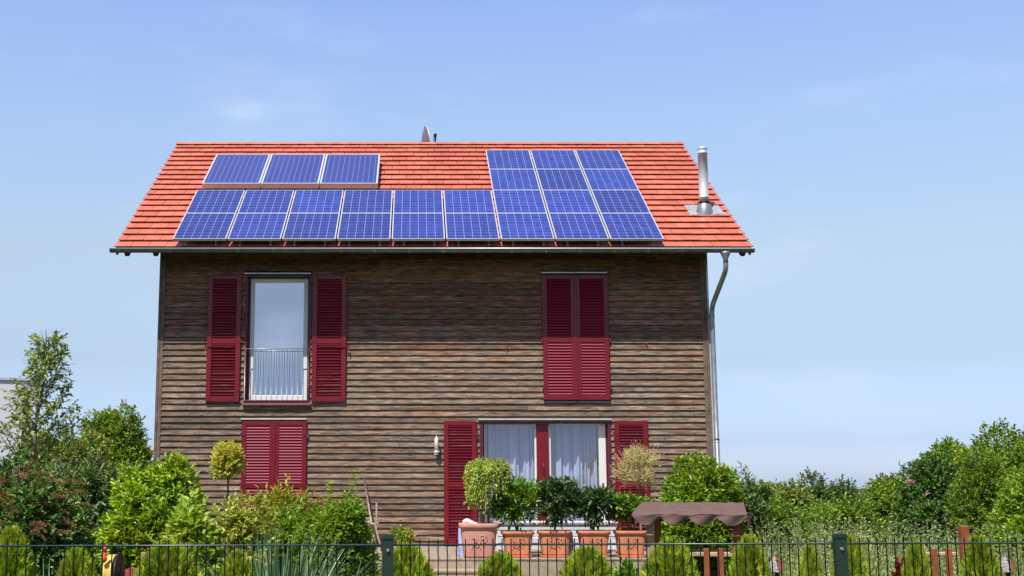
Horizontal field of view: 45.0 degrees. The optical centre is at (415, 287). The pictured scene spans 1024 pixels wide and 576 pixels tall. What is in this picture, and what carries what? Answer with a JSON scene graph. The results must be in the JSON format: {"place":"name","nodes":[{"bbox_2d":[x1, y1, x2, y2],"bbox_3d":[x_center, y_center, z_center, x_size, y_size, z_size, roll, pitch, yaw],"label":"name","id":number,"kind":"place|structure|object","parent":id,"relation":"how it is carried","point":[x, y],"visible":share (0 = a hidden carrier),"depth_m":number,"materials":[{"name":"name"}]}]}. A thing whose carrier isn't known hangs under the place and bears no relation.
{"place":"outdoors","nodes":[
{"label":"outdoors","id":0,"kind":"place"},
{"bbox_2d":[0,377,33,513],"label":"white building","id":1,"kind":"structure","parent":0,"point":[5,383],"depth_m":39.64,"materials":[{"name":"white plaster"},{"name":"metal roof edge"}]},
{"bbox_2d":[21,390,29,445],"bbox_3d":[-12.651,4.334,39.818,0.197,2.048,0.070,3,-10,-19],"label":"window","id":2,"kind":"structure","parent":1,"relation":"in","point":[26,390],"depth_m":39.75,"materials":[{"name":"grey glass"}]},
{"bbox_2d":[109,142,754,558],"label":"timber house","id":3,"kind":"structure","parent":0,"point":[379,316],"depth_m":21.82,"materials":[{"name":"brown wood"}]},
{"bbox_2d":[240,418,307,494],"bbox_3d":[-2.484,3.401,21.475,1.172,2.220,0.235,0,-9,0],"label":"window","id":4,"kind":"structure","parent":3,"relation":"in","point":[241,418],"depth_m":21.54,"materials":[{"name":"paint"}]},
{"bbox_2d":[242,273,311,404],"bbox_3d":[-2.455,0.911,21.885,1.220,2.363,0.300,0,-9,0],"label":"balcony window","id":5,"kind":"structure","parent":3,"relation":"in","point":[277,351],"depth_m":21.94,"materials":[{"name":"paint"}]},
{"bbox_2d":[422,126,436,141],"bbox_3d":[0.283,-3.027,27.951,0.313,1.336,0.793,4,-10,-21],"label":"chimney","id":6,"kind":"object","parent":3,"relation":"on","point":[425,136],"visible":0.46,"depth_m":27.80,"materials":[{"name":"metal"}]},
{"bbox_2d":[433,435,439,454],"bbox_3d":[0.361,2.746,21.444,0.116,0.340,0.127,0,-9,0],"label":"wall lamp","id":7,"kind":"object","parent":3,"relation":"attached to","point":[436,446],"visible":1,"depth_m":21.40,"materials":[{"name":"silver metal"}]},
{"bbox_2d":[478,419,612,543],"bbox_3d":[2.264,3.411,21.614,2.332,2.185,0.512,0,-9,0],"label":"patio window","id":8,"kind":"structure","parent":3,"relation":"in","point":[580,450],"depth_m":21.79,"materials":[{"name":"glass"}]},
{"bbox_2d":[541,272,610,402],"bbox_3d":[2.841,0.882,21.882,1.186,2.336,0.235,0,-9,0],"label":"window","id":9,"kind":"structure","parent":3,"relation":"in","point":[545,401],"depth_m":21.90,"materials":[{"name":"paint"}]},
{"bbox_2d":[369,546,646,575],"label":"wooden deck","id":10,"kind":"structure","parent":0,"point":[433,556],"depth_m":17.64,"materials":[{"name":"brown wood"}]},
{"bbox_2d":[363,477,375,542],"bbox_3d":[-0.796,3.803,21.073,0.030,1.101,0.496,4,-10,-26],"label":"broom handle","id":11,"kind":"object","parent":10,"relation":"on","point":[368,505],"visible":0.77,"depth_m":21.11,"materials":[{"name":"brown wood"}]},
{"bbox_2d":[366,503,380,543],"bbox_3d":[-0.795,4.017,20.969,0.410,0.682,0.418,0,-9,0],"label":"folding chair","id":12,"kind":"object","parent":10,"relation":"on","point":[376,523],"visible":0.71,"depth_m":20.78,"materials":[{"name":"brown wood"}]},
{"bbox_2d":[385,524,416,543],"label":"flowering plant","id":13,"kind":"object","parent":10,"relation":"on","point":[398,533],"visible":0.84,"depth_m":20.29,"materials":[{"name":"green plant"}]},
{"bbox_2d":[457,528,462,555],"bbox_3d":[0.708,3.796,18.374,0.189,0.426,0.223,0,-9,0],"label":"plastic bag","id":14,"kind":"object","parent":10,"relation":"on","point":[460,551],"visible":0.31,"depth_m":18.32,"materials":[{"name":"white plastic"}]},
{"bbox_2d":[458,523,498,557],"bbox_3d":[0.920,3.691,17.986,0.578,0.489,0.578,0,-9,0],"label":"terracotta pot","id":15,"kind":"object","parent":10,"relation":"on","point":[478,533],"visible":0.82,"depth_m":17.75,"materials":[{"name":"ceramic"}]},
{"bbox_2d":[462,518,483,523],"bbox_3d":[0.844,3.425,17.983,0.316,0.108,0.250,0,-9,0],"label":"paper sack","id":16,"kind":"object","parent":15,"relation":"on","point":[467,520],"visible":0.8,"depth_m":17.94,"materials":[{"name":"white paper"}]},
{"bbox_2d":[462,456,513,523],"bbox_3d":[1.058,2.987,18.090,0.754,1.038,0.756,0,-9,0],"label":"weeping tree","id":17,"kind":"object","parent":15,"relation":"in","point":[476,480],"visible":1,"depth_m":17.94,"materials":[{"name":"green plant"}]},
{"bbox_2d":[501,530,533,557],"bbox_3d":[1.497,3.764,18.076,0.475,0.374,0.475,0,-9,0],"label":"terracotta pot","id":18,"kind":"object","parent":10,"relation":"on","point":[524,536],"visible":0.75,"depth_m":17.88,"materials":[{"name":"ceramic"}]},
{"bbox_2d":[483,475,543,530],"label":"bay bush","id":19,"kind":"object","parent":18,"relation":"on","point":[509,509],"visible":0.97,"depth_m":18.02,"materials":[{"name":"green plant"}]},
{"bbox_2d":[537,530,571,557],"bbox_3d":[2.041,3.761,18.076,0.490,0.382,0.490,0,-9,0],"label":"terracotta pot","id":20,"kind":"object","parent":10,"relation":"on","point":[551,536],"visible":0.83,"depth_m":17.88,"materials":[{"name":"ceramic"}]},
{"bbox_2d":[531,474,587,530],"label":"bush","id":21,"kind":"object","parent":20,"relation":"on","point":[559,497],"visible":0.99,"depth_m":18.03,"materials":[{"name":"green plant"}]},
{"bbox_2d":[494,521,617,552],"bbox_3d":[2.181,3.888,19.183,1.896,0.483,0.445,0,-9,0],"label":"garden bench","id":22,"kind":"object","parent":10,"relation":"on","point":[611,527],"visible":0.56,"depth_m":19.01,"materials":[{"name":"white paint"}]},
{"bbox_2d":[568,533,573,555],"bbox_3d":[2.314,3.827,18.350,0.106,0.360,0.219,0,-9,0],"label":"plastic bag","id":23,"kind":"object","parent":10,"relation":"on","point":[571,547],"visible":0.46,"depth_m":18.30,"materials":[{"name":"grey plastic"}]},
{"bbox_2d":[576,530,610,557],"bbox_3d":[2.614,3.761,18.076,0.475,0.382,0.475,0,-9,0],"label":"terracotta pot","id":24,"kind":"object","parent":10,"relation":"on","point":[589,535],"visible":0.69,"depth_m":17.88,"materials":[{"name":"ceramic"}]},
{"bbox_2d":[573,483,620,530],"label":"bush","id":25,"kind":"object","parent":24,"relation":"on","point":[594,508],"visible":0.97,"depth_m":18.03,"materials":[{"name":"green plant"}]},
{"bbox_2d":[613,530,645,557],"bbox_3d":[3.157,3.761,18.076,0.460,0.382,0.460,0,-9,0],"label":"terracotta pot","id":26,"kind":"object","parent":10,"relation":"on","point":[631,535],"visible":0.81,"depth_m":17.89,"materials":[{"name":"ceramic"}]},
{"bbox_2d":[605,490,650,530],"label":"potted shrub","id":27,"kind":"object","parent":26,"relation":"on","point":[629,503],"visible":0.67,"depth_m":18.03,"materials":[{"name":"green plant"}]},
{"bbox_2d":[610,440,664,529],"bbox_3d":[3.555,3.308,19.676,0.878,1.788,0.803,-5,-10,27],"label":"willow tree","id":28,"kind":"object","parent":10,"relation":"on","point":[639,455],"visible":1,"depth_m":19.64,"materials":[{"name":"green plant"}]},
{"bbox_2d":[0,0,1023,487],"label":"sky","id":29,"kind":"structure","parent":0,"point":[869,154],"materials":[{"name":"blue"}]},
{"bbox_2d":[768,549,784,575],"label":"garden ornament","id":30,"kind":"object","parent":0,"point":[776,564],"visible":0.88,"depth_m":10.76,"materials":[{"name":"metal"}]},
{"bbox_2d":[799,488,894,562],"bbox_3d":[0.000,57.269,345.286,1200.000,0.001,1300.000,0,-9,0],"label":"ground","id":31,"kind":"structure","parent":0,"point":[862,489],"depth_m":602.39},
{"bbox_2d":[0,524,39,575],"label":"thuja","id":32,"kind":"object","parent":31,"relation":"on","point":[12,535],"visible":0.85,"depth_m":7.29,"materials":[{"name":"green plant"}]},
{"bbox_2d":[0,329,94,477],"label":"young tree","id":33,"kind":"object","parent":31,"relation":"on","point":[45,357],"visible":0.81,"depth_m":16.90,"materials":[{"name":"green plant"}]},
{"bbox_2d":[0,439,103,575],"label":"spirea bush","id":34,"kind":"object","parent":31,"relation":"on","point":[34,506],"visible":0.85,"depth_m":10.22,"materials":[{"name":"green plant"}]},
{"bbox_2d":[20,424,112,485],"bbox_3d":[-7.721,4.386,26.729,1.869,2.919,1.797,-5,-10,28],"label":"hedge tree","id":35,"kind":"object","parent":31,"relation":"on","point":[67,452],"visible":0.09,"depth_m":26.75,"materials":[{"name":"green plant"}]},
{"bbox_2d":[55,544,98,575],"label":"thuja","id":36,"kind":"object","parent":31,"relation":"on","point":[78,562],"visible":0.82,"depth_m":7.23,"materials":[{"name":"green plant"}]},
{"bbox_2d":[35,449,141,575],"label":"butterfly bush","id":37,"kind":"object","parent":31,"relation":"on","point":[96,477],"visible":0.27,"depth_m":14.07,"materials":[{"name":"green plant"}]},
{"bbox_2d":[102,547,124,575],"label":"hose reel","id":38,"kind":"object","parent":31,"relation":"on","point":[116,559],"visible":0.9,"depth_m":9.27,"materials":[{"name":"yellow plastic"}]},
{"bbox_2d":[76,398,153,477],"bbox_3d":[-7.557,4.599,30.575,2.554,3.734,2.517,-7,-12,38],"label":"hazel tree","id":39,"kind":"object","parent":31,"relation":"on","point":[114,428],"visible":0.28,"depth_m":30.51,"materials":[{"name":"green plant"}]},
{"bbox_2d":[125,552,145,575],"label":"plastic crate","id":40,"kind":"object","parent":31,"relation":"on","point":[127,572],"visible":0.29,"depth_m":9.67,"materials":[{"name":"plastic"}]},
{"bbox_2d":[90,448,210,575],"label":"laurel bush","id":41,"kind":"object","parent":31,"relation":"on","point":[144,504],"visible":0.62,"depth_m":11.21,"materials":[{"name":"green plant"}]},
{"bbox_2d":[132,536,204,575],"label":"thuja","id":42,"kind":"object","parent":31,"relation":"on","point":[163,563],"visible":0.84,"depth_m":7.15,"materials":[{"name":"green plant"}]},
{"bbox_2d":[148,488,226,575],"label":"lime shrub","id":43,"kind":"object","parent":31,"relation":"on","point":[186,521],"visible":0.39,"depth_m":9.36,"materials":[{"name":"green plant"}]},
{"bbox_2d":[207,440,246,551],"bbox_3d":[-2.499,3.066,16.230,0.524,2.122,0.531,0,-9,0],"label":"topiary tree","id":44,"kind":"object","parent":31,"relation":"on","point":[228,460],"visible":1,"depth_m":16.26,"materials":[{"name":"green plant"}]},
{"bbox_2d":[219,547,253,575],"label":"thuja","id":45,"kind":"object","parent":31,"relation":"on","point":[229,563],"visible":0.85,"depth_m":7.29,"materials":[{"name":"green plant"}]},
{"bbox_2d":[207,489,282,575],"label":"variegated shrub","id":46,"kind":"object","parent":31,"relation":"on","point":[239,523],"visible":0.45,"depth_m":9.62,"materials":[{"name":"green plant"}]},
{"bbox_2d":[251,501,307,571],"bbox_3d":[-1.115,2.637,10.905,0.861,1.463,0.814,0,-9,0],"label":"filler bush","id":47,"kind":"object","parent":31,"relation":"on","point":[288,521],"visible":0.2,"depth_m":10.89,"materials":[{"name":"green plant"}]},
{"bbox_2d":[246,473,324,537],"bbox_3d":[-1.322,2.696,12.220,1.164,1.705,1.094,7,-11,-36],"label":"red tinged bush","id":48,"kind":"object","parent":31,"relation":"on","point":[278,497],"visible":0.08,"depth_m":12.12,"materials":[{"name":"green plant"}]},
{"bbox_2d":[197,521,377,575],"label":"iris clump","id":49,"kind":"object","parent":31,"relation":"on","point":[276,570],"visible":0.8,"depth_m":8.37,"materials":[{"name":"plant"}]},
{"bbox_2d":[287,469,381,575],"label":"rounded green bush","id":50,"kind":"object","parent":31,"relation":"on","point":[342,521],"visible":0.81,"depth_m":10.41,"materials":[{"name":"green plant"}]},
{"bbox_2d":[377,539,436,575],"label":"thuja","id":51,"kind":"object","parent":31,"relation":"on","point":[414,562],"visible":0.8,"depth_m":7.35,"materials":[{"name":"green plant"}]},
{"bbox_2d":[433,569,477,575],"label":"garden steps","id":52,"kind":"structure","parent":31,"relation":"on","point":[452,572],"depth_m":17.31,"materials":[{"name":"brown wood"}]},
{"bbox_2d":[475,550,524,575],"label":"thuja","id":53,"kind":"object","parent":31,"relation":"on","point":[488,564],"visible":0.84,"depth_m":7.46,"materials":[{"name":"green plant"}]},
{"bbox_2d":[0,533,1023,575],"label":"wire fence","id":54,"kind":"object","parent":31,"relation":"on","point":[838,543],"visible":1,"depth_m":6.78,"materials":[{"name":"metal"}]},
{"bbox_2d":[558,541,615,575],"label":"thuja","id":55,"kind":"object","parent":31,"relation":"on","point":[588,563],"visible":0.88,"depth_m":7.45,"materials":[{"name":"green plant"}]},
{"bbox_2d":[609,557,641,575],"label":"peony plant","id":56,"kind":"object","parent":31,"relation":"on","point":[624,571],"visible":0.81,"depth_m":11.71,"materials":[{"name":"green plant"}]},
{"bbox_2d":[637,535,700,575],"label":"thuja","id":57,"kind":"object","parent":31,"relation":"on","point":[669,561],"visible":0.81,"depth_m":7.56,"materials":[{"name":"green plant"}]},
{"bbox_2d":[631,502,753,575],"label":"sandbox","id":58,"kind":"object","parent":31,"relation":"on","point":[651,516],"visible":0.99,"depth_m":14.63,"materials":[{"name":"brown fabric"}]},
{"bbox_2d":[667,532,731,570],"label":"privet bush","id":59,"kind":"object","parent":31,"relation":"on","point":[725,563],"visible":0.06,"depth_m":15.82,"materials":[{"name":"green plant"}]},
{"bbox_2d":[658,448,752,570],"bbox_3d":[3.828,3.145,16.269,1.350,2.036,1.292,0,-9,0],"label":"laurel bush","id":60,"kind":"object","parent":31,"relation":"on","point":[701,479],"visible":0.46,"depth_m":16.11,"materials":[{"name":"green plant"}]},
{"bbox_2d":[694,548,729,575],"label":"picket gate","id":61,"kind":"structure","parent":31,"relation":"on","point":[705,553],"depth_m":11.74,"materials":[{"name":"brown wood"}]},
{"bbox_2d":[724,532,771,575],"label":"thuja","id":62,"kind":"object","parent":31,"relation":"on","point":[749,560],"visible":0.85,"depth_m":7.67,"materials":[{"name":"green plant"}]},
{"bbox_2d":[732,461,780,561],"bbox_3d":[4.690,3.480,17.174,0.962,2.110,0.935,0,-9,0],"label":"olive bush","id":63,"kind":"object","parent":31,"relation":"on","point":[756,503],"visible":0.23,"depth_m":17.09,"materials":[{"name":"green plant"}]},
{"bbox_2d":[744,490,823,574],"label":"hedge shrub","id":64,"kind":"object","parent":31,"relation":"on","point":[780,513],"visible":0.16,"depth_m":19.42,"materials":[{"name":"green plant"}]},
{"bbox_2d":[752,477,822,516],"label":"hedge shrub","id":65,"kind":"object","parent":31,"relation":"on","point":[791,492],"visible":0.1,"depth_m":24.50,"materials":[{"name":"green plant"}]},
{"bbox_2d":[740,479,867,498],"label":"woodland","id":66,"kind":"object","parent":31,"relation":"on","point":[761,480],"visible":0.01,"depth_m":85.61,"materials":[{"name":"green plant"}]},
{"bbox_2d":[797,542,823,575],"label":"thuja","id":67,"kind":"object","parent":31,"relation":"on","point":[811,562],"visible":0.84,"depth_m":7.79,"materials":[{"name":"green plant"}]},
{"bbox_2d":[791,466,880,547],"bbox_3d":[9.010,4.930,26.566,2.050,2.165,1.822,0,-9,0],"label":"hedge shrub","id":68,"kind":"object","parent":31,"relation":"on","point":[821,491],"visible":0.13,"depth_m":26.24,"materials":[{"name":"green plant"}]},
{"bbox_2d":[727,513,958,575],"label":"wild herbs","id":69,"kind":"object","parent":31,"relation":"on","point":[830,560],"visible":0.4,"depth_m":11.49,"materials":[{"name":"green plant"}]},
{"bbox_2d":[764,511,905,559],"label":"wild flowers","id":70,"kind":"object","parent":69,"relation":"on","point":[845,533],"visible":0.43,"depth_m":11.45,"materials":[{"name":"white plant"}]},
{"bbox_2d":[801,491,896,565],"bbox_3d":[7.261,4.237,20.666,1.973,1.637,1.818,0,-9,0],"label":"hedge shrub","id":71,"kind":"object","parent":31,"relation":"on","point":[842,510],"visible":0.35,"depth_m":20.28,"materials":[{"name":"green plant"}]},
{"bbox_2d":[831,532,868,575],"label":"thuja","id":72,"kind":"object","parent":31,"relation":"on","point":[856,560],"visible":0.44,"depth_m":7.77,"materials":[{"name":"green plant"}]},
{"bbox_2d":[857,472,912,550],"bbox_3d":[10.914,5.142,27.491,2.236,2.160,2.220,0,-9,0],"label":"hedge tree","id":73,"kind":"object","parent":31,"relation":"on","point":[881,494],"visible":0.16,"depth_m":27.31,"materials":[{"name":"green plant"}]},
{"bbox_2d":[891,556,905,575],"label":"heuchera","id":74,"kind":"object","parent":31,"relation":"on","point":[899,565],"visible":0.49,"depth_m":8.69,"materials":[{"name":"red plant"}]},
{"bbox_2d":[809,517,1023,575],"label":"meadow plants","id":75,"kind":"object","parent":31,"relation":"on","point":[1013,573],"visible":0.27,"depth_m":13.35,"materials":[{"name":"green plant"}]},
{"bbox_2d":[899,538,934,575],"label":"thuja","id":76,"kind":"object","parent":31,"relation":"on","point":[917,562],"visible":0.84,"depth_m":7.88,"materials":[{"name":"green plant"}]},
{"bbox_2d":[889,448,962,569],"bbox_3d":[7.617,3.421,18.177,1.188,2.093,1.171,0,-9,0],"label":"rose bush","id":77,"kind":"object","parent":31,"relation":"on","point":[929,484],"visible":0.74,"depth_m":18.11,"materials":[{"name":"green plant"}]},
{"bbox_2d":[904,435,969,539],"bbox_3d":[11.741,4.656,26.625,2.143,2.925,1.989,0,-9,0],"label":"hedge tree","id":78,"kind":"object","parent":31,"relation":"on","point":[942,446],"depth_m":26.75,"materials":[{"name":"green plant"}]},
{"bbox_2d":[926,526,969,575],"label":"picket gate","id":79,"kind":"structure","parent":31,"relation":"on","point":[963,531],"depth_m":8.28,"materials":[{"name":"brown wood"}]},
{"bbox_2d":[943,450,1010,545],"bbox_3d":[7.952,3.296,17.263,1.162,2.043,1.112,0,-9,0],"label":"butterfly bush","id":80,"kind":"object","parent":31,"relation":"on","point":[980,487],"visible":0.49,"depth_m":17.11,"materials":[{"name":"green plant"}]},
{"bbox_2d":[958,533,1004,575],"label":"thuja","id":81,"kind":"object","parent":31,"relation":"on","point":[978,560],"visible":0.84,"depth_m":7.87,"materials":[{"name":"green plant"}]},
{"bbox_2d":[942,417,1023,529],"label":"hedge tree","id":82,"kind":"object","parent":31,"relation":"on","point":[1014,454],"visible":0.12,"depth_m":25.55,"materials":[{"name":"green plant"}]},
{"bbox_2d":[980,462,1023,572],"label":"laurel bush","id":83,"kind":"object","parent":31,"relation":"on","point":[1010,513],"visible":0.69,"depth_m":14.79,"materials":[{"name":"green plant"}]},
{"bbox_2d":[998,549,1014,575],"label":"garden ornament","id":84,"kind":"object","parent":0,"point":[1004,563],"visible":0.77,"depth_m":10.77,"materials":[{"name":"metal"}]}
]}

